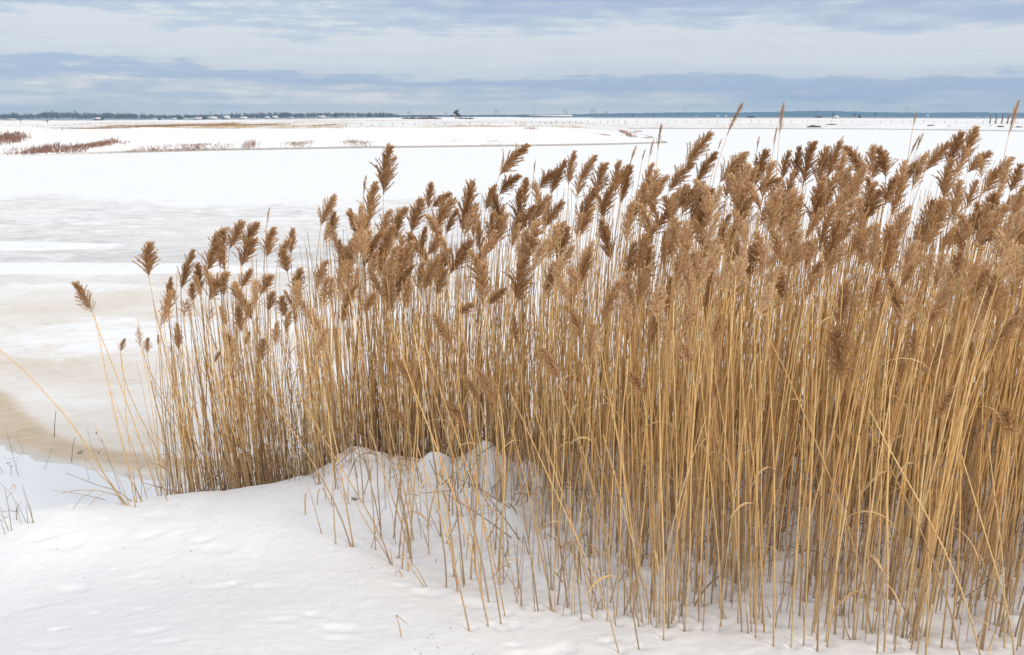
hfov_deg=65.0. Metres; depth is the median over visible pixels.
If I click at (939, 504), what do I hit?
reed
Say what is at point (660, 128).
reed
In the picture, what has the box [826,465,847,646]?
reed
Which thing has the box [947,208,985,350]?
reed
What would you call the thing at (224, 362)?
reed
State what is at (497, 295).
reed
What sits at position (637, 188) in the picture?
reed
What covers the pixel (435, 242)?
reed
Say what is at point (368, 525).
broken stalk
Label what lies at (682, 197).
reed
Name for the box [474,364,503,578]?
reed
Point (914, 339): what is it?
reed
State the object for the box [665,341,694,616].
reed
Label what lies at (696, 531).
reed
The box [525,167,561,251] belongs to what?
reed
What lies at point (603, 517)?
reed
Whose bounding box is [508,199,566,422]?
reed
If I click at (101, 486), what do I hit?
fallen stalk
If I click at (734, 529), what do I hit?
reed
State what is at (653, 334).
reed
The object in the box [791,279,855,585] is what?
reed
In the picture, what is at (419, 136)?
marsh plain
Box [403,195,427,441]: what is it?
reed
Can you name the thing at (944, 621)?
reed
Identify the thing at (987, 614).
reed
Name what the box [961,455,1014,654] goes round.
reed
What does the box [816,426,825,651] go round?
reed
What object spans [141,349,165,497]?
reed
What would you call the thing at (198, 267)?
reed
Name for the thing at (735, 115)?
reed
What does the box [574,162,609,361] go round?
reed
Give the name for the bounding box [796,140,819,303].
reed
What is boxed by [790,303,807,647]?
reed
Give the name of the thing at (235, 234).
reed
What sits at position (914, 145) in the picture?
reed
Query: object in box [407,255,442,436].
reed
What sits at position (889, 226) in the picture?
reed
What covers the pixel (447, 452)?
reed
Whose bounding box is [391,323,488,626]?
reed
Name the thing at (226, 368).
reed
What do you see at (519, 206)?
reed
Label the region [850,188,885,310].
reed
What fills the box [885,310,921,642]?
reed
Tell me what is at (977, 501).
reed
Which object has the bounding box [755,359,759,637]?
reed
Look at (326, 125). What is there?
marsh grass
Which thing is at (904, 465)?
reed
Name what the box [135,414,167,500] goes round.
reed
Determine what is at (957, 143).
reed
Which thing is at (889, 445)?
reed
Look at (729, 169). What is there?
reed
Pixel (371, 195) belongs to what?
reed
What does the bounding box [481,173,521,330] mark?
reed
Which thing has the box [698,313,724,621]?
reed
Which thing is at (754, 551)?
reed
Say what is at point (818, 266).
reed
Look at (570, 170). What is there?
reed
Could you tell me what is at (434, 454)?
reed
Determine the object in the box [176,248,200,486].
reed
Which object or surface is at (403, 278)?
reed
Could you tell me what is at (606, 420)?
reed
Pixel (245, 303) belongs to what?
reed
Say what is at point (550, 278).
reed
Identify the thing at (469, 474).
reed
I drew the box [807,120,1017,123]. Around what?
fence
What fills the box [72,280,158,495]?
reed
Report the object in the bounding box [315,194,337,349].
reed
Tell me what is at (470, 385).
reed
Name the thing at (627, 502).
reed
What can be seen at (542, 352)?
reed
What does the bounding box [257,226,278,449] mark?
reed
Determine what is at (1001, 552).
reed
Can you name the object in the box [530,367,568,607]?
reed
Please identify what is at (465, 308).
reed
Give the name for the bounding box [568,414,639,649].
reed
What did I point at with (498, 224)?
reed
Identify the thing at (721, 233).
reed
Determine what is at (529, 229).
reed
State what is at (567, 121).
fence
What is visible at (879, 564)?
reed
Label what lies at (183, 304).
reed
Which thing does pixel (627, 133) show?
shrub
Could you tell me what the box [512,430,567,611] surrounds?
reed
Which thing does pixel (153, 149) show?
shrub
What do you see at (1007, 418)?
reed
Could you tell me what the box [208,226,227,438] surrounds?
reed
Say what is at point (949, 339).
reed
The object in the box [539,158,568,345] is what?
reed
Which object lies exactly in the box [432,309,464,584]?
reed
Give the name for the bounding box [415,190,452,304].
reed
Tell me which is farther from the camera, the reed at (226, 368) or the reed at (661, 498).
the reed at (226, 368)
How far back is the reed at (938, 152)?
5.55 m
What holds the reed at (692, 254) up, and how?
on the snow ground at (119, 599)
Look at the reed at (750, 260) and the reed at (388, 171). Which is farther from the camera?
the reed at (388, 171)
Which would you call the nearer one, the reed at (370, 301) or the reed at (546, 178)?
the reed at (370, 301)
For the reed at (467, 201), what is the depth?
5.27 m
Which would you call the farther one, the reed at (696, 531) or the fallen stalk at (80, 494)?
the fallen stalk at (80, 494)
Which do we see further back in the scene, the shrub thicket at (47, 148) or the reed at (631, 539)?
the shrub thicket at (47, 148)
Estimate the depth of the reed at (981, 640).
2.92 m
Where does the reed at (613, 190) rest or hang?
on the snow ground at (119, 599)
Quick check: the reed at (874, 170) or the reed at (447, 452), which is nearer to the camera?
the reed at (447, 452)
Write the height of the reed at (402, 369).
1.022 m
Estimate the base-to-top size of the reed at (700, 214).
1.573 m
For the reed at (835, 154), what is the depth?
5.55 m
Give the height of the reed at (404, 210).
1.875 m
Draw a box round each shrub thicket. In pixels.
[0,129,30,145]
[0,136,123,154]
[144,140,222,150]
[199,143,233,149]
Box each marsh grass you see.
[17,121,242,126]
[29,122,294,133]
[149,124,584,128]
[290,123,353,127]
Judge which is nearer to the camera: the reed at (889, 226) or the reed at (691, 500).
the reed at (691, 500)
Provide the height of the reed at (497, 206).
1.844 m
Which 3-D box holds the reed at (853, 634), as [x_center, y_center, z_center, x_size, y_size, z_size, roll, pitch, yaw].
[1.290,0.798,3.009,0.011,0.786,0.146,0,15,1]
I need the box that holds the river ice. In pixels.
[0,129,1023,486]
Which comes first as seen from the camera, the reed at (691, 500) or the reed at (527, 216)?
the reed at (691, 500)
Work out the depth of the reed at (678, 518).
3.18 m
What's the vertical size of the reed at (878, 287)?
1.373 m
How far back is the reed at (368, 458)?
3.73 m
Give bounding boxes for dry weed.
[4,488,11,529]
[22,485,33,522]
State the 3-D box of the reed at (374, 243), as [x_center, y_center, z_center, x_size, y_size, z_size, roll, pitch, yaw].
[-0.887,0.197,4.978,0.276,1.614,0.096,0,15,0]
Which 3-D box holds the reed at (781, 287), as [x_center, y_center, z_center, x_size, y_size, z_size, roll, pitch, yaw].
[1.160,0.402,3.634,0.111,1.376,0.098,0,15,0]
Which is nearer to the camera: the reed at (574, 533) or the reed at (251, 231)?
the reed at (574, 533)
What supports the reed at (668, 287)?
on the snow ground at (119, 599)
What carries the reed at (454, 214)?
on the snow ground at (119, 599)
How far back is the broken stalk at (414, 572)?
3.42 m
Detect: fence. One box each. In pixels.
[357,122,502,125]
[515,120,624,124]
[625,119,791,123]
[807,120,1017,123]
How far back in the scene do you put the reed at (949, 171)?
5.31 m
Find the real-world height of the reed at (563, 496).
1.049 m
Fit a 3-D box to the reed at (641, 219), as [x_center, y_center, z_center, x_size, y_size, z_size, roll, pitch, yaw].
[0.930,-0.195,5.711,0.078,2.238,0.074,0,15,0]
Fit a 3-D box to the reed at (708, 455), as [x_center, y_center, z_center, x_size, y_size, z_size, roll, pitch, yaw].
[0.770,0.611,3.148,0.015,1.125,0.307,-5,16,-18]
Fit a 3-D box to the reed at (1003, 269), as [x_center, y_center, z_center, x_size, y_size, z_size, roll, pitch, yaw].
[1.530,0.453,2.908,0.047,1.539,0.321,-9,17,-31]
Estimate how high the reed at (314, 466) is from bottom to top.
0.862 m
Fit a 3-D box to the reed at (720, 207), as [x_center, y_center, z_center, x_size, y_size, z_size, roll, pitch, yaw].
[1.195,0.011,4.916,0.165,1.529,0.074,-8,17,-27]
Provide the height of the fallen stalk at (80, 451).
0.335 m
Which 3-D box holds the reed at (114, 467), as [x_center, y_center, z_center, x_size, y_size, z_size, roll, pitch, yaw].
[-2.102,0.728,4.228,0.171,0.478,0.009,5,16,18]
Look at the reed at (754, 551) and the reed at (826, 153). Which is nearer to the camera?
the reed at (754, 551)
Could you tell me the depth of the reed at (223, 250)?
4.83 m
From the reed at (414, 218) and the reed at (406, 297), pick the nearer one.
the reed at (406, 297)
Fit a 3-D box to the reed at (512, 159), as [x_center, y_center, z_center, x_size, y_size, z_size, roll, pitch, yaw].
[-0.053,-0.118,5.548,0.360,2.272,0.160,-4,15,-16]
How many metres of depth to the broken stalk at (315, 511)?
3.85 m
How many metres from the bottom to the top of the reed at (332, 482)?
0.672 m
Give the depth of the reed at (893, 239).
4.30 m
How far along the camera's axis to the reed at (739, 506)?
3.06 m
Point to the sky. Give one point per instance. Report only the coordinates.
(143, 57)
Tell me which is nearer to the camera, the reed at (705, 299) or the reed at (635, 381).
the reed at (635, 381)
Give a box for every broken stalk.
[307,483,321,533]
[351,496,388,559]
[396,615,406,636]
[401,552,426,586]
[402,555,424,586]
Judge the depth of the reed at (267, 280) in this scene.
4.80 m
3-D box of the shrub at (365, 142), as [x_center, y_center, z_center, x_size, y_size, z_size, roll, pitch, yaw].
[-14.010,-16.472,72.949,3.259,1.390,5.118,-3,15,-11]
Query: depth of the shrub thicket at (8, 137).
61.39 m
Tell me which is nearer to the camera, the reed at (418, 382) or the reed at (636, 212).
the reed at (418, 382)
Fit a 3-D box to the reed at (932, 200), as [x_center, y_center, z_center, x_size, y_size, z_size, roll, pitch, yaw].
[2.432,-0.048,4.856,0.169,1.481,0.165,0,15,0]
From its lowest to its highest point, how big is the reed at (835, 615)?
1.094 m
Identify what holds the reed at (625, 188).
on the snow ground at (119, 599)
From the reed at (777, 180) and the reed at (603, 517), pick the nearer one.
the reed at (603, 517)
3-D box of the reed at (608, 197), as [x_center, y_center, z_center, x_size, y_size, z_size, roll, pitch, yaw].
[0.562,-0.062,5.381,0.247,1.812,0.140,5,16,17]
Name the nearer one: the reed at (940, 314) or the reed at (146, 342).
the reed at (940, 314)
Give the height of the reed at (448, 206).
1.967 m
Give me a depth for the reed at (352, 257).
4.76 m
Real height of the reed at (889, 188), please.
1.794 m
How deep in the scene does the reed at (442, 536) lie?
3.45 m
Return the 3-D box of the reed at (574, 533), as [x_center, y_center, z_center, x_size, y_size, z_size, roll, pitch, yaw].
[0.193,0.725,2.955,0.500,0.926,0.012,10,18,34]
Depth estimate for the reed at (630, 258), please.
4.24 m
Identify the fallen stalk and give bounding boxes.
[52,490,105,499]
[61,490,124,503]
[66,473,130,500]
[75,450,123,504]
[125,472,141,501]
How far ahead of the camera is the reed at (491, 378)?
3.38 m
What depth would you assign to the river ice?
19.35 m
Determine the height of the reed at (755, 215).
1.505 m
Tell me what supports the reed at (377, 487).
on the snow ground at (119, 599)
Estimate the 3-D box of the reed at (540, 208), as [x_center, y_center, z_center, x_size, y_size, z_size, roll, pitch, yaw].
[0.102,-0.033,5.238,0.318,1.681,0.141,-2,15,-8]
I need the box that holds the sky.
[0,0,1023,116]
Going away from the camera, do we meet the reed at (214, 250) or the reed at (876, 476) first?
the reed at (876, 476)
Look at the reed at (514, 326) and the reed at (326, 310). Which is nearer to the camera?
the reed at (514, 326)
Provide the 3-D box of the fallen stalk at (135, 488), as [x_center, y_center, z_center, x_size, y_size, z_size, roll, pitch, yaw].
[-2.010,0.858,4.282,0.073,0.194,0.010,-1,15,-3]
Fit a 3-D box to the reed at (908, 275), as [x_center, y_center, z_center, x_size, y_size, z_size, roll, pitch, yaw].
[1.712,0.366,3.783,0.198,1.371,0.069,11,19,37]
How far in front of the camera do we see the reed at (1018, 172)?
5.54 m
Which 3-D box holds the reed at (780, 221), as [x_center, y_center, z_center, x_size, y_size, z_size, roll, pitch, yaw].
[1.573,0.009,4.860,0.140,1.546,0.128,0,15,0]
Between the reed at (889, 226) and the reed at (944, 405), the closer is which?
the reed at (944, 405)
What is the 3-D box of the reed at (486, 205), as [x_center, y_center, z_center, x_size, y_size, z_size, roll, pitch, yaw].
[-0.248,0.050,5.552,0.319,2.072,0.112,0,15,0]
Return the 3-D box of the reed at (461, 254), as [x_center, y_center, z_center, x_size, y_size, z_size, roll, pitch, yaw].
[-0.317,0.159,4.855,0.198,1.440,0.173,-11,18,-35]
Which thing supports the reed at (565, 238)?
on the snow ground at (119, 599)
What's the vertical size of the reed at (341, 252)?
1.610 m
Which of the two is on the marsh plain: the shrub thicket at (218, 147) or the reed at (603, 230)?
the shrub thicket at (218, 147)
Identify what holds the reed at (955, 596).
on the snow ground at (119, 599)
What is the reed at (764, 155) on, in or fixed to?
on the snow ground at (119, 599)
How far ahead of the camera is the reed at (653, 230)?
4.67 m
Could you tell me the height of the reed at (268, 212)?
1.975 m
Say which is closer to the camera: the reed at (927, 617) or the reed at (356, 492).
the reed at (927, 617)
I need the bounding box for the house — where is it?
[208,116,217,119]
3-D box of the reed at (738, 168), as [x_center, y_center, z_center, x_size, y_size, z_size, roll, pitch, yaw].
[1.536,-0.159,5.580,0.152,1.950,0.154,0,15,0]
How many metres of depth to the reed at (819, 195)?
4.96 m
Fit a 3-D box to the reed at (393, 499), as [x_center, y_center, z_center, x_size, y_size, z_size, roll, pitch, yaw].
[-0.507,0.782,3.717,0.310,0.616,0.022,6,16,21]
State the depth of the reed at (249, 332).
4.69 m
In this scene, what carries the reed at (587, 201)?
on the snow ground at (119, 599)
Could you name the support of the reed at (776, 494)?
on the snow ground at (119, 599)
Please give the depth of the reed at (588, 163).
5.45 m
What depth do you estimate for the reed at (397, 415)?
3.67 m
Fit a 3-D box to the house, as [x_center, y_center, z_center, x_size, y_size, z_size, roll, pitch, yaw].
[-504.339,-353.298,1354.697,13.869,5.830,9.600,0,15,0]
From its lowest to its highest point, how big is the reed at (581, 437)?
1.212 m
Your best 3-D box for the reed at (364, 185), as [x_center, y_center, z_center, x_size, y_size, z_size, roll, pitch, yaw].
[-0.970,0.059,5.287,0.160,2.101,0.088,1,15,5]
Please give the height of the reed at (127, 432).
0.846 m
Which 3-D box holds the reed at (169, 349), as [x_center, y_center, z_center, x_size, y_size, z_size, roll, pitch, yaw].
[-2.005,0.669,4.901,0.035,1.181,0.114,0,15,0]
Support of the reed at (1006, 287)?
on the snow ground at (119, 599)
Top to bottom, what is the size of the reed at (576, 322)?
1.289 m
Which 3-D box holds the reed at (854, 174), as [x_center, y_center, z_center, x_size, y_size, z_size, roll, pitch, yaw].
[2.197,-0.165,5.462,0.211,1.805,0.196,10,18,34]
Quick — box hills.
[362,110,1023,116]
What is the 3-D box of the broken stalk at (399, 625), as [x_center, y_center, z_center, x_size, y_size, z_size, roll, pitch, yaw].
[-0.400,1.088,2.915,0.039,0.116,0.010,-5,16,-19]
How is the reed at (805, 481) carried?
on the snow ground at (119, 599)
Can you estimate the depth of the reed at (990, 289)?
2.85 m
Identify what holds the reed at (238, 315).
on the snow ground at (119, 599)
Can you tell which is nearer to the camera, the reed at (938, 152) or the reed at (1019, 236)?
the reed at (1019, 236)
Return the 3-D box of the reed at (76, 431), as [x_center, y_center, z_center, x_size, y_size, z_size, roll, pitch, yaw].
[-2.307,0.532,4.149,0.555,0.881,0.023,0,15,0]
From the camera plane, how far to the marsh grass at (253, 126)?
87.55 m
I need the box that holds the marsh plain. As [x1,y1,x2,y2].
[0,116,1023,156]
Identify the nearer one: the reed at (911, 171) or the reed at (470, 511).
the reed at (470, 511)
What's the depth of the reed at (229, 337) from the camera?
4.63 m
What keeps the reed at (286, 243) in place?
on the snow ground at (119, 599)
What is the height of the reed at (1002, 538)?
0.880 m
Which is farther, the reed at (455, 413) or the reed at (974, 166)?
the reed at (974, 166)
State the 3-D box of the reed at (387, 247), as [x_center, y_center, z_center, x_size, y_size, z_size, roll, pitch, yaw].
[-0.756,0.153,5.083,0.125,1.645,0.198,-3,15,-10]
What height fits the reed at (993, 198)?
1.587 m
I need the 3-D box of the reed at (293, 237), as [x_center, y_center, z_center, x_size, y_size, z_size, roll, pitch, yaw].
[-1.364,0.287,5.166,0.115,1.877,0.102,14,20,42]
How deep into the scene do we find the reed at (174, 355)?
4.90 m
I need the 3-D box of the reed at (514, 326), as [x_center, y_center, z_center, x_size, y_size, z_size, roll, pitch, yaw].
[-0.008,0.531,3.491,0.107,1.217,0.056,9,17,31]
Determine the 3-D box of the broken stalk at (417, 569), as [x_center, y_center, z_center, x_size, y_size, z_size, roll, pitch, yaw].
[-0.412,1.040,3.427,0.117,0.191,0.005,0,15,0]
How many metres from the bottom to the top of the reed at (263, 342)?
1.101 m
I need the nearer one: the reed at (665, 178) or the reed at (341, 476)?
the reed at (341, 476)
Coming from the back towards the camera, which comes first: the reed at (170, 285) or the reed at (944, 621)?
the reed at (170, 285)
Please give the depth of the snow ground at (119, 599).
3.52 m
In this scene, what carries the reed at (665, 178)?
on the snow ground at (119, 599)
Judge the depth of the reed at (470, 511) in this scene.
3.44 m
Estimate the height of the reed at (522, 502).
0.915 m
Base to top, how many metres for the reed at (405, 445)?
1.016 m
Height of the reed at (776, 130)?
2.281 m
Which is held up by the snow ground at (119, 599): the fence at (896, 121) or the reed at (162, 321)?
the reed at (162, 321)
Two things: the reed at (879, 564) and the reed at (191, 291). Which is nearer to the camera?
the reed at (879, 564)
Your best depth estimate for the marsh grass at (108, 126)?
88.43 m
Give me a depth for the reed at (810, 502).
2.94 m
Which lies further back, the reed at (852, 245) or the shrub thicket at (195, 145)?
the shrub thicket at (195, 145)
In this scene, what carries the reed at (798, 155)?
on the snow ground at (119, 599)
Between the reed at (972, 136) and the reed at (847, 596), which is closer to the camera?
the reed at (847, 596)
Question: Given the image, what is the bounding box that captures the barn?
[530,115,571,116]
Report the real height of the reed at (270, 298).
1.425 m
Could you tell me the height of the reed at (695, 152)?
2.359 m
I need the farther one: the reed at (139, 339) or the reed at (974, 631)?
the reed at (139, 339)
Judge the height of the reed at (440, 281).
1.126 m
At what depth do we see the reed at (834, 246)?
4.14 m
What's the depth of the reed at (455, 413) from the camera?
3.39 m
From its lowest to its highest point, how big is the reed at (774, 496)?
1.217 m
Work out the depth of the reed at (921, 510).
2.97 m
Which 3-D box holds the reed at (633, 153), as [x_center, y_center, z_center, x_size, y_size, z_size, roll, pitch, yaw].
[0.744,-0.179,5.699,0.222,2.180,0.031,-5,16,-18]
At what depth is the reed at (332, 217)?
4.93 m
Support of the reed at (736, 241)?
on the snow ground at (119, 599)
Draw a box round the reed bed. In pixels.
[110,143,1023,650]
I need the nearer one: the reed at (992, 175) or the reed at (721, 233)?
the reed at (721, 233)
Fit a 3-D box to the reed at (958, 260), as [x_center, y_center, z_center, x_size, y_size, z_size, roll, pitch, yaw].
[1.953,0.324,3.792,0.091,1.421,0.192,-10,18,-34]
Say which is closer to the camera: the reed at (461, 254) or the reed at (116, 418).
the reed at (116, 418)
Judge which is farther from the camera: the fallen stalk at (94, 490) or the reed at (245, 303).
the reed at (245, 303)
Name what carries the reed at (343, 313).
on the snow ground at (119, 599)
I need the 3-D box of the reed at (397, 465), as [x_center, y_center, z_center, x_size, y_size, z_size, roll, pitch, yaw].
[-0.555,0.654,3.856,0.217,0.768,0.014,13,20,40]
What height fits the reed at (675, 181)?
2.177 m
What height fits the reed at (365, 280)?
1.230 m
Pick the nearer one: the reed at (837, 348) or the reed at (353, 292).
the reed at (837, 348)
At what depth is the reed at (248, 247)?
4.81 m
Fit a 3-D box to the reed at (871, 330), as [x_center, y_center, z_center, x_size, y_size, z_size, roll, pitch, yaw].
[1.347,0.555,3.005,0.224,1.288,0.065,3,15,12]
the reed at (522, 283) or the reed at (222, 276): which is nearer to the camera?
the reed at (522, 283)
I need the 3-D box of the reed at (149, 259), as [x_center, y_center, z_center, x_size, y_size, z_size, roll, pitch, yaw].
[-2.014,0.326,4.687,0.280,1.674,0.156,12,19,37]
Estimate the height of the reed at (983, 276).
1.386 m
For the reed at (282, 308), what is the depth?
4.75 m
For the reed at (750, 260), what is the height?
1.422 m
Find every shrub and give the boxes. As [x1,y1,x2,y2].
[121,145,144,151]
[137,145,166,150]
[240,139,261,147]
[271,139,316,147]
[343,139,370,146]
[619,129,637,137]
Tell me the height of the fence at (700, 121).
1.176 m
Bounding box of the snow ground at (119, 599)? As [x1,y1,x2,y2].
[0,421,1023,654]
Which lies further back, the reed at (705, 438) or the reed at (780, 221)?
the reed at (780, 221)
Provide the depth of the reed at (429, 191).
5.16 m
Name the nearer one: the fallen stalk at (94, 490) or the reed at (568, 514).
the reed at (568, 514)
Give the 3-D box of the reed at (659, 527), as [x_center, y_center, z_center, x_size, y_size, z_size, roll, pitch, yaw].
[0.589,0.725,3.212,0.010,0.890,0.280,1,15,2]
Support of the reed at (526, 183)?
on the snow ground at (119, 599)
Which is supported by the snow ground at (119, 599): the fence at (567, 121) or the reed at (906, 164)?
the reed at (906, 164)
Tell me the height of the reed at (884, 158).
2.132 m
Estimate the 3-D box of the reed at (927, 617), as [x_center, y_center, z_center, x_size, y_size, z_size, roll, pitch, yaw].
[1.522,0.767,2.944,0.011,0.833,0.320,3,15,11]
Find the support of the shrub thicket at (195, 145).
on the marsh plain
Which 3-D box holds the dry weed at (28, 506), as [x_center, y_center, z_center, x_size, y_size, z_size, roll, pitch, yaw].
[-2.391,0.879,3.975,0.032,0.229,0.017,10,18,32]
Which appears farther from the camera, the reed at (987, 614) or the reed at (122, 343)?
the reed at (122, 343)
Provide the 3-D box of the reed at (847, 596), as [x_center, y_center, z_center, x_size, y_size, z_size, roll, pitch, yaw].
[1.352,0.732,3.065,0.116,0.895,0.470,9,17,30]
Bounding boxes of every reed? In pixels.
[0,350,127,505]
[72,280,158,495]
[94,315,135,506]
[94,423,129,505]
[118,338,178,493]
[121,353,136,501]
[132,241,199,490]
[134,327,222,490]
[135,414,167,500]
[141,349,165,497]
[143,337,215,490]
[153,313,172,494]
[157,334,167,493]
[160,276,178,491]
[168,347,189,478]
[170,315,180,426]
[170,323,189,491]
[171,298,194,490]
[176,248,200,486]
[176,278,193,484]
[186,282,208,483]
[190,261,206,459]
[197,241,227,489]
[202,269,231,486]
[206,306,221,487]
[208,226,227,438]
[212,351,221,490]
[216,234,233,436]
[221,271,228,477]
[222,308,229,489]
[223,332,243,474]
[224,219,246,475]
[228,282,241,370]
[231,236,259,418]
[231,305,255,462]
[235,267,253,457]
[237,294,263,478]
[241,221,267,465]
[242,331,251,487]
[253,273,276,455]
[255,337,268,484]
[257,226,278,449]
[259,372,351,546]
[260,290,277,461]
[264,207,276,447]
[275,238,301,449]
[275,295,292,472]
[276,248,308,448]
[284,227,308,461]
[285,267,308,475]
[306,407,391,564]
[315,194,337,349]
[323,390,353,546]
[326,194,337,436]
[326,211,345,442]
[326,236,359,443]
[328,413,336,543]
[335,301,349,451]
[338,244,358,416]
[338,281,361,452]
[350,291,378,462]
[352,229,385,425]
[357,175,367,430]
[357,180,381,418]
[359,357,375,549]
[363,269,374,450]
[368,142,398,383]
[370,431,431,553]
[377,431,381,538]
[379,223,397,422]
[380,261,399,451]
[380,383,413,539]
[381,205,408,413]
[382,263,415,450]
[385,405,411,558]
[388,212,404,319]
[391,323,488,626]
[391,352,418,558]
[393,333,421,538]
[401,277,413,454]
[401,363,425,568]
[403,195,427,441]
[407,235,442,438]
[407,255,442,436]
[411,195,456,314]
[412,324,454,576]
[413,320,489,601]
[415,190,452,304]
[415,308,505,615]
[415,343,457,590]
[416,226,428,449]
[417,445,469,630]
[422,181,436,331]
[426,342,484,528]
[430,312,484,506]
[431,268,448,451]
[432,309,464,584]
[437,208,458,369]
[437,472,446,587]
[439,236,476,451]
[441,398,477,579]
[446,350,501,623]
[448,301,475,514]
[453,179,479,293]
[456,420,501,593]
[463,375,486,571]
[468,184,497,344]
[468,286,508,487]
[474,216,504,377]
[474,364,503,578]
[478,143,530,402]
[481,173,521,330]
[485,186,507,433]
[489,375,505,584]
[497,254,534,449]
[497,316,521,569]
[502,203,537,388]
[502,385,538,610]
[507,193,552,406]
[508,186,528,369]
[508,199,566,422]
[510,392,619,652]
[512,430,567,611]
[516,256,565,490]
[517,176,531,372]
[523,160,535,318]
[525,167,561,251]
[528,389,593,617]
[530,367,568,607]
[532,225,573,393]
[537,345,564,590]
[537,350,582,619]
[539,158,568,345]
[549,150,577,382]
[555,317,639,626]
[557,322,600,604]
[562,186,598,406]
[563,155,598,346]
[563,303,590,582]
[564,252,592,479]
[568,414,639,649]
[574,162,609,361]
[575,182,617,415]
[580,371,615,625]
[595,216,618,443]
[597,284,647,535]
[599,169,624,275]
[599,342,642,623]
[603,434,651,624]
[608,196,648,339]
[609,145,636,292]
[609,165,633,337]
[610,244,658,464]
[617,224,657,446]
[617,241,636,476]
[621,149,645,322]
[623,173,671,322]
[627,313,661,576]
[627,370,646,616]
[634,123,662,403]
[639,140,653,404]
[643,274,677,530]
[644,185,696,401]
[645,393,659,616]
[649,129,713,351]
[652,161,695,249]
[652,220,682,431]
[658,319,664,639]
[658,392,660,624]
[661,201,706,350]
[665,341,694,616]
[668,186,715,370]
[668,266,716,507]
[670,249,697,481]
[671,387,689,623]
[675,151,718,297]
[680,364,706,615]
[683,377,723,604]
[692,224,730,478]
[693,437,705,603]
[695,203,726,425]
[697,152,747,254]
[697,335,733,625]
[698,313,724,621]
[698,317,722,618]
[700,139,721,273]
[701,102,743,330]
[702,211,758,431]
[703,354,711,606]
[706,240,759,491]
[719,237,746,479]
[724,303,761,599]
[726,177,783,259]
[729,422,764,632]
[730,411,754,601]
[734,162,748,238]
[736,147,770,314]
[736,192,789,291]
[739,370,833,603]
[743,128,777,333]
[746,272,793,548]
[752,442,757,617]
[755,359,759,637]
[759,101,784,349]
[764,146,805,330]
[766,208,793,322]
[767,308,774,646]
[775,260,823,541]
[778,149,793,227]
[790,139,844,365]
[790,179,831,397]
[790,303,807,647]
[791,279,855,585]
[792,323,858,605]
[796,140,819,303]
[799,306,808,615]
[800,145,831,288]
[803,324,818,645]
[808,222,878,461]
[814,169,865,370]
[814,238,842,391]
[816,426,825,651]
[825,307,898,623]
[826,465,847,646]
[833,389,873,632]
[834,366,840,634]
[840,145,867,290]
[841,330,954,615]
[841,361,960,654]
[843,445,847,638]
[844,263,916,505]
[847,277,884,572]
[848,151,887,301]
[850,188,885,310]
[852,435,859,639]
[853,153,923,394]
[854,225,901,427]
[854,295,917,639]
[856,145,898,360]
[856,286,955,595]
[858,160,919,360]
[860,173,901,306]
[864,136,919,317]
[866,468,887,652]
[868,111,916,382]
[868,408,980,654]
[879,247,1013,631]
[882,134,923,301]
[883,385,890,651]
[884,249,967,524]
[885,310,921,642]
[894,402,921,651]
[896,140,952,280]
[897,327,921,635]
[899,157,959,394]
[902,375,943,637]
[903,283,1009,546]
[905,385,959,637]
[906,314,1022,619]
[911,197,936,413]
[915,271,1007,636]
[916,124,981,381]
[916,321,969,653]
[919,130,969,309]
[925,149,993,333]
[925,419,930,654]
[934,228,1023,454]
[935,267,991,558]
[941,359,968,647]
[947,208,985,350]
[951,425,962,639]
[955,404,1019,618]
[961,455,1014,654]
[964,191,1003,344]
[969,359,984,613]
[973,99,1020,402]
[979,438,1010,648]
[981,155,1015,194]
[981,442,1017,649]
[988,163,1023,263]
[988,433,1005,648]
[994,427,1023,623]
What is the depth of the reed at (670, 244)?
4.61 m
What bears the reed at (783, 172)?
on the snow ground at (119, 599)
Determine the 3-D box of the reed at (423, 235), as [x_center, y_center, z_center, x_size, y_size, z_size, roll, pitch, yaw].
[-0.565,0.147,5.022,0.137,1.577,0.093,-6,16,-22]
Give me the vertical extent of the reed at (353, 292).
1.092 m
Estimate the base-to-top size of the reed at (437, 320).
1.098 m
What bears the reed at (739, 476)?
on the snow ground at (119, 599)
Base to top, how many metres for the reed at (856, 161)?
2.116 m
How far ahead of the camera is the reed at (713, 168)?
5.54 m
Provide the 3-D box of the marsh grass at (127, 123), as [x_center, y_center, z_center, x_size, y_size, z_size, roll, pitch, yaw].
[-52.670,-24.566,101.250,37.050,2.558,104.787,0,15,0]
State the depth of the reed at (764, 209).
4.90 m
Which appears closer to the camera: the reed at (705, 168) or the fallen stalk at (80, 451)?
the fallen stalk at (80, 451)
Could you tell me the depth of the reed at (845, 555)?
3.00 m
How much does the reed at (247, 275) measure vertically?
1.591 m
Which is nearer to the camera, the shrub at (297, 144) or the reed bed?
the reed bed
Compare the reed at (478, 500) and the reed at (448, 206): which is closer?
the reed at (478, 500)
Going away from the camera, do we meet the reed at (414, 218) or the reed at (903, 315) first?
the reed at (903, 315)
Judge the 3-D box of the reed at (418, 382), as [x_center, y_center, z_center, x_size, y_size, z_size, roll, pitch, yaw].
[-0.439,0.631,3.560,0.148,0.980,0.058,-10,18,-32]
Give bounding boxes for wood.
[0,110,529,118]
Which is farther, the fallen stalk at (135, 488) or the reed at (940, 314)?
the fallen stalk at (135, 488)

